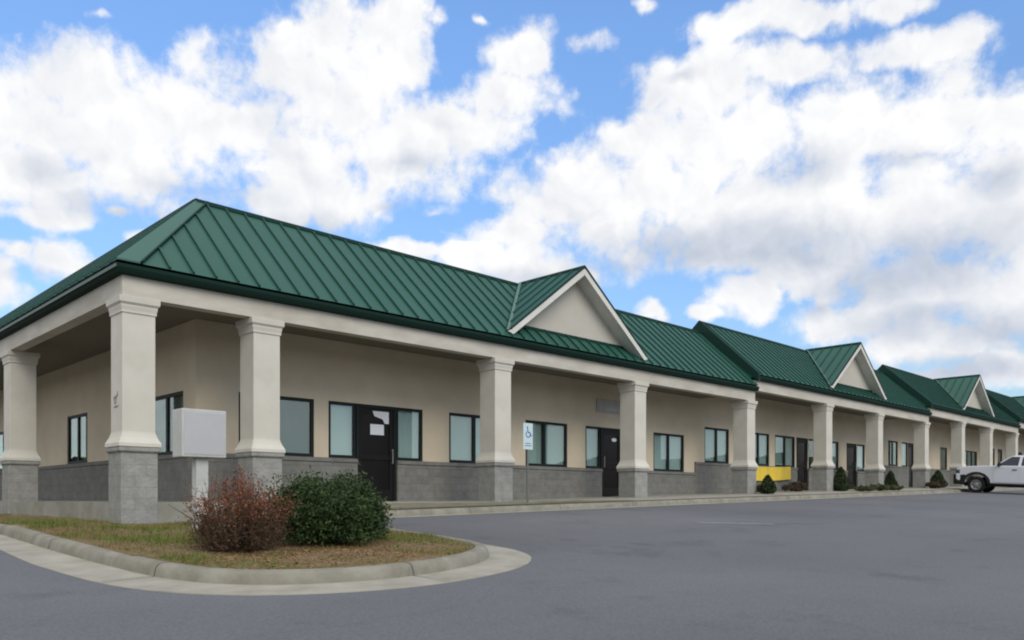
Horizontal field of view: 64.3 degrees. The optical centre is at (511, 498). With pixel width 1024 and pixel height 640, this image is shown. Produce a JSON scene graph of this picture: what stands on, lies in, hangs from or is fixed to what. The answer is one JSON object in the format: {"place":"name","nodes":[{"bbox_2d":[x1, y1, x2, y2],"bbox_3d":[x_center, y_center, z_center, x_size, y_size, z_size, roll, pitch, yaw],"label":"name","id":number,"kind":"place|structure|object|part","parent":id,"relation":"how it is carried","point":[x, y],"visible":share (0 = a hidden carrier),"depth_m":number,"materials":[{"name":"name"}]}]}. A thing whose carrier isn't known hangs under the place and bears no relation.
{"place":"outdoors","nodes":[
{"label":"outdoors","id":0,"kind":"place"},
{"bbox_2d":[0,500,602,568],"bbox_3d":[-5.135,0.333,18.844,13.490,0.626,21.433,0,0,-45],"label":"grass","id":1,"kind":"structure","parent":0,"point":[146,528],"depth_m":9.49,"materials":[{"name":"green plant"}]},
{"bbox_2d":[173,408,225,528],"bbox_3d":[-4.160,-0.363,10.845,0.600,1.624,0.316,0,0,-45],"label":"post sign","id":2,"kind":"object","parent":1,"relation":"on","point":[199,437],"visible":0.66,"depth_m":10.75,"materials":[{"name":"white paint"}]},
{"bbox_2d":[168,461,301,552],"bbox_3d":[-2.814,0.085,8.565,1.326,0.962,1.242,0,0,-45],"label":"deciduous shrub","id":3,"kind":"object","parent":1,"relation":"on","point":[218,534],"visible":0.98,"depth_m":8.35,"materials":[{"name":"red plant"}]},
{"bbox_2d":[39,523,467,567],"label":"leaf litter","id":4,"kind":"object","parent":1,"relation":"on","point":[343,549],"visible":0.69,"depth_m":8.26,"materials":[{"name":"brown plant"}]},
{"bbox_2d":[260,462,402,546],"bbox_3d":[-2.074,0.066,9.544,1.720,0.978,1.484,0,0,-45],"label":"evergreen shrub","id":5,"kind":"object","parent":1,"relation":"on","point":[346,510],"visible":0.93,"depth_m":9.17,"materials":[{"name":"green plant"}]},
{"bbox_2d":[383,500,626,507],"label":"worn verge","id":6,"kind":"structure","parent":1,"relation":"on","point":[404,505],"depth_m":17.32,"materials":[{"name":"grey concrete"}]},
{"bbox_2d":[523,423,532,504],"bbox_3d":[0.358,-0.762,18.556,0.310,1.915,0.034,0,0,-45],"label":"parking sign","id":7,"kind":"object","parent":6,"relation":"on","point":[528,436],"visible":0.98,"depth_m":18.55,"materials":[{"name":"white metal"}]},
{"bbox_2d":[0,490,1023,639],"bbox_3d":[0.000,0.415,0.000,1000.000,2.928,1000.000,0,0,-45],"label":"asphalt ground","id":8,"kind":"structure","parent":0,"point":[944,566],"depth_m":7.19,"materials":[{"name":"grey asphalt"}]},
{"bbox_2d":[0,198,758,523],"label":"strip building section","id":9,"kind":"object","parent":8,"relation":"on","point":[287,347],"visible":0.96,"depth_m":18.86,"materials":[{"name":"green paint"}]},
{"bbox_2d":[0,432,3,470],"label":"window","id":10,"kind":"structure","parent":9,"relation":"in","point":[1,433],"depth_m":27.45,"materials":[{"name":"clear glass"}]},
{"bbox_2d":[68,413,86,463],"bbox_3d":[-11.442,-1.579,21.571,0.114,1.288,1.650,0,0,-45],"label":"window","id":11,"kind":"structure","parent":9,"relation":"in","point":[77,424],"depth_m":21.64,"materials":[{"name":"clear glass"}]},
{"bbox_2d":[155,391,182,455],"bbox_3d":[-7.333,-1.579,17.414,0.114,1.288,1.820,0,0,-45],"label":"window","id":12,"kind":"structure","parent":9,"relation":"in","point":[165,405],"depth_m":17.43,"materials":[{"name":"clear glass"}]},
{"bbox_2d":[239,392,313,456],"bbox_3d":[-5.107,-1.579,17.614,1.780,1.288,0.114,0,0,-45],"label":"window","id":13,"kind":"structure","parent":9,"relation":"in","point":[296,414],"depth_m":18.01,"materials":[{"name":"clear glass"}]},
{"bbox_2d":[329,401,355,458],"bbox_3d":[-3.944,-1.579,18.763,0.750,1.288,0.113,0,0,-45],"label":"window","id":14,"kind":"structure","parent":9,"relation":"in","point":[342,415],"depth_m":18.83,"materials":[{"name":"clear glass"}]},
{"bbox_2d":[357,404,395,500],"bbox_3d":[-3.239,-1.082,19.401,1.150,2.279,0.150,0,0,-45],"label":"door","id":15,"kind":"structure","parent":9,"relation":"in","point":[382,448],"depth_m":19.45,"materials":[{"name":"brown metal"}]},
{"bbox_2d":[370,424,383,434],"bbox_3d":[-3.216,-1.645,19.406,0.390,0.250,0.004,0,0,-45],"label":"paper notice","id":16,"kind":"object","parent":9,"relation":"attached to","point":[376,429],"visible":1,"depth_m":19.39,"materials":[{"name":"white paper"}]},
{"bbox_2d":[373,411,388,423],"bbox_3d":[-3.143,-1.942,19.488,0.470,0.285,0.004,0,0,-45],"label":"paper notice","id":17,"kind":"object","parent":9,"relation":"attached to","point":[384,416],"visible":1,"depth_m":19.54,"materials":[{"name":"white paper"}]},
{"bbox_2d":[397,407,421,460],"bbox_3d":[-2.571,-1.579,20.119,0.810,1.288,0.113,0,0,-45],"label":"window","id":18,"kind":"structure","parent":9,"relation":"in","point":[409,421],"depth_m":20.19,"materials":[{"name":"clear glass"}]},
{"bbox_2d":[449,412,479,463],"bbox_3d":[-1.039,-1.579,21.635,1.780,1.288,0.114,0,0,-45],"label":"window","id":19,"kind":"structure","parent":9,"relation":"in","point":[464,429],"depth_m":21.47,"materials":[{"name":"clear glass"}]},
{"bbox_2d":[526,420,566,466],"bbox_3d":[0.959,-1.579,23.610,1.780,1.288,0.114,0,0,-45],"label":"window","id":20,"kind":"structure","parent":9,"relation":"in","point":[549,438],"depth_m":23.78,"materials":[{"name":"clear glass"}]},
{"bbox_2d":[586,426,599,468],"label":"window","id":21,"kind":"structure","parent":9,"relation":"in","point":[592,433],"depth_m":25.19,"materials":[{"name":"clear glass"}]},
{"bbox_2d":[596,398,619,414],"bbox_3d":[3.067,-2.885,25.560,1.300,0.410,0.032,0,0,-45],"label":"wall sign","id":22,"kind":"object","parent":9,"relation":"attached to","point":[607,406],"visible":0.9,"depth_m":25.46,"materials":[{"name":"grey plastic"}]},
{"bbox_2d":[600,427,619,495],"bbox_3d":[3.126,-1.148,25.693,1.090,2.146,0.150,0,0,-45],"label":"door","id":23,"kind":"structure","parent":9,"relation":"in","point":[610,450],"depth_m":25.66,"materials":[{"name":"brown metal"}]},
{"bbox_2d":[653,432,683,471],"bbox_3d":[5.326,-1.579,27.926,1.820,1.288,0.114,0,0,-45],"label":"window","id":24,"kind":"structure","parent":9,"relation":"in","point":[668,449],"depth_m":27.93,"materials":[{"name":"clear glass"}]},
{"bbox_2d":[0,488,1023,584],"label":"kerb","id":25,"kind":"structure","parent":8,"relation":"on","point":[478,553],"depth_m":8.03,"materials":[{"name":"concrete"}]},
{"bbox_2d":[17,490,953,580],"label":"kerb joints","id":26,"kind":"object","parent":25,"relation":"on","point":[407,562],"visible":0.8,"depth_m":7.70,"materials":[{"name":"grey"}]},
{"bbox_2d":[0,489,1023,595],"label":"gutter pan","id":27,"kind":"object","parent":8,"relation":"on","point":[500,560],"visible":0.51,"depth_m":7.46,"materials":[{"name":"concrete"}]},
{"bbox_2d":[384,487,1006,508],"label":"walkway","id":28,"kind":"structure","parent":8,"relation":"on","point":[751,495],"depth_m":24.84,"materials":[{"name":"concrete"}]},
{"bbox_2d":[758,475,776,493],"bbox_3d":[8.608,-0.475,27.462,0.657,0.725,0.645,0,0,-45],"label":"conical shrub","id":29,"kind":"object","parent":28,"relation":"on","point":[768,485],"visible":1,"depth_m":27.30,"materials":[{"name":"green plant"}]},
{"bbox_2d":[781,481,807,491],"bbox_3d":[10.948,-0.454,31.251,1.163,0.465,0.855,0,0,-16],"label":"bed shrub","id":30,"kind":"object","parent":28,"relation":"on","point":[797,486],"visible":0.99,"depth_m":31.10,"materials":[{"name":"brown plant"}]},
{"bbox_2d":[833,467,851,490],"bbox_3d":[12.928,-0.764,32.066,0.791,1.036,0.802,0,0,-45],"label":"conical shrub","id":31,"kind":"object","parent":28,"relation":"on","point":[841,479],"visible":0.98,"depth_m":31.92,"materials":[{"name":"green plant"}]},
{"bbox_2d":[853,485,873,491],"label":"spreading shrub","id":32,"kind":"object","parent":28,"relation":"on","point":[862,488],"visible":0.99,"depth_m":31.90,"materials":[{"name":"green plant"}]},
{"bbox_2d":[869,483,889,490],"bbox_3d":[15.039,-0.472,33.367,0.788,0.373,1.146,0,0,29],"label":"spreading shrub","id":33,"kind":"object","parent":28,"relation":"on","point":[878,486],"visible":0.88,"depth_m":33.15,"materials":[{"name":"green plant"}]},
{"bbox_2d":[884,471,897,485],"bbox_3d":[16.553,-0.799,35.635,0.652,0.890,0.673,0,0,-45],"label":"conical shrub","id":34,"kind":"object","parent":28,"relation":"on","point":[890,479],"visible":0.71,"depth_m":35.54,"materials":[{"name":"green plant"}]},
{"bbox_2d":[888,484,903,489],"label":"spreading shrub","id":35,"kind":"object","parent":28,"relation":"on","point":[894,487],"visible":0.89,"depth_m":34.34,"materials":[{"name":"green plant"}]},
{"bbox_2d":[925,480,943,488],"bbox_3d":[20.059,-0.670,38.701,0.945,0.458,0.830,0,0,-45],"label":"spreading shrub","id":36,"kind":"object","parent":28,"relation":"on","point":[933,484],"visible":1,"depth_m":38.52,"materials":[{"name":"brown plant"}]},
{"bbox_2d":[930,470,947,486],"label":"conical shrub","id":37,"kind":"object","parent":28,"relation":"on","point":[937,475],"visible":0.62,"depth_m":40.05,"materials":[{"name":"green plant"}]},
{"bbox_2d":[697,522,775,524],"bbox_3d":[4.208,0.463,15.338,1.450,0.041,0.240,0,0,-1],"label":"painted line","id":38,"kind":"object","parent":8,"relation":"on","point":[736,523],"visible":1,"depth_m":15.36,"materials":[{"name":"white paint"}]},
{"bbox_2d":[671,320,931,496],"bbox_3d":[7.851,-3.084,39.921,17.335,6.822,18.255,0,0,-45],"label":"strip building section","id":39,"kind":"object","parent":8,"relation":"on","point":[819,419],"visible":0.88,"depth_m":32.99,"materials":[{"name":"green paint"}]},
{"bbox_2d":[705,427,727,463],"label":"window","id":40,"kind":"structure","parent":39,"relation":"in","point":[716,439],"depth_m":30.10,"materials":[{"name":"clear glass"}]},
{"bbox_2d":[755,433,768,465],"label":"window","id":41,"kind":"structure","parent":39,"relation":"in","point":[761,440],"depth_m":32.60,"materials":[{"name":"clear glass"}]},
{"bbox_2d":[756,466,790,490],"bbox_3d":[10.404,-0.796,32.647,3.296,1.088,0.071,0,0,-45],"label":"banner","id":42,"kind":"object","parent":39,"relation":"on","point":[778,473],"visible":0.68,"depth_m":32.78,"materials":[{"name":"yellow fabric"}]},
{"bbox_2d":[775,435,793,466],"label":"window","id":43,"kind":"structure","parent":39,"relation":"in","point":[784,445],"depth_m":33.86,"materials":[{"name":"clear glass"}]},
{"bbox_2d":[796,437,807,489],"bbox_3d":[12.389,-1.476,34.849,1.080,2.250,0.150,0,0,-45],"label":"door","id":44,"kind":"structure","parent":39,"relation":"in","point":[801,443],"depth_m":34.95,"materials":[{"name":"brown metal"}]},
{"bbox_2d":[808,439,812,467],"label":"window","id":45,"kind":"structure","parent":39,"relation":"in","point":[808,439],"depth_m":35.29,"materials":[{"name":"brown metal"}]},
{"bbox_2d":[832,441,837,469],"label":"window","id":46,"kind":"structure","parent":39,"relation":"in","point":[834,444],"depth_m":37.35,"materials":[{"name":"clear glass"}]},
{"bbox_2d":[847,443,856,488],"bbox_3d":[15.992,-1.530,38.410,1.150,2.142,0.150,0,0,-45],"label":"door","id":47,"kind":"structure","parent":39,"relation":"in","point":[851,448],"depth_m":38.54,"materials":[{"name":"brown metal"}]},
{"bbox_2d":[857,444,863,471],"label":"window","id":48,"kind":"structure","parent":39,"relation":"in","point":[860,448],"depth_m":39.39,"materials":[{"name":"clear glass"}]},
{"bbox_2d":[861,364,1020,490],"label":"strip building section","id":49,"kind":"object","parent":8,"relation":"on","point":[954,431],"visible":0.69,"depth_m":44.37,"materials":[{"name":"green paint"}]},
{"bbox_2d":[888,440,896,465],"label":"window","id":50,"kind":"structure","parent":49,"relation":"in","point":[892,442],"depth_m":42.00,"materials":[{"name":"brown metal"}]},
{"bbox_2d":[902,442,906,466],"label":"window","id":51,"kind":"structure","parent":49,"relation":"in","point":[903,443],"depth_m":43.33,"materials":[{"name":"clear glass"}]},
{"bbox_2d":[908,443,912,486],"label":"door","id":52,"kind":"structure","parent":49,"relation":"in","point":[910,445],"depth_m":43.84,"materials":[{"name":"brown metal"}]},
{"bbox_2d":[940,447,946,469],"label":"window","id":53,"kind":"structure","parent":49,"relation":"in","point":[945,468],"depth_m":47.81,"materials":[{"name":"brown metal"}]},
{"bbox_2d":[965,450,976,465],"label":"window","id":54,"kind":"structure","parent":49,"relation":"in","point":[970,456],"depth_m":51.14,"materials":[{"name":"clear glass"}]},
{"bbox_2d":[953,455,1023,492],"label":"pickup truck","id":55,"kind":"object","parent":8,"relation":"on","point":[1009,472],"visible":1,"depth_m":37.29,"materials":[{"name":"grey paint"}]},
{"bbox_3d":[22.364,-1.098,36.842,0.040,0.700,1.000,-2,4,-45],"label":"door","id":56,"kind":"part","parent":55,"relation":"part of","materials":[{"name":"grey paint"}]},
{"bbox_3d":[23.029,-1.036,36.199,0.025,0.741,0.883,0,0,-45],"label":"door","id":57,"kind":"part","parent":55,"relation":"part of","materials":[{"name":"grey paint"}]},
{"bbox_2d":[960,389,1023,465],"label":"strip building section","id":58,"kind":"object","parent":8,"relation":"on","point":[1013,407],"visible":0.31,"depth_m":54.62,"materials":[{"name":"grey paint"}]},
{"bbox_2d":[998,449,1001,461],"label":"window","id":59,"kind":"structure","parent":58,"relation":"in","point":[999,450],"depth_m":55.44,"materials":[{"name":"clear glass"}]},
{"bbox_2d":[0,0,1023,396],"label":"sky","id":60,"kind":"structure","parent":0,"point":[802,174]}
]}

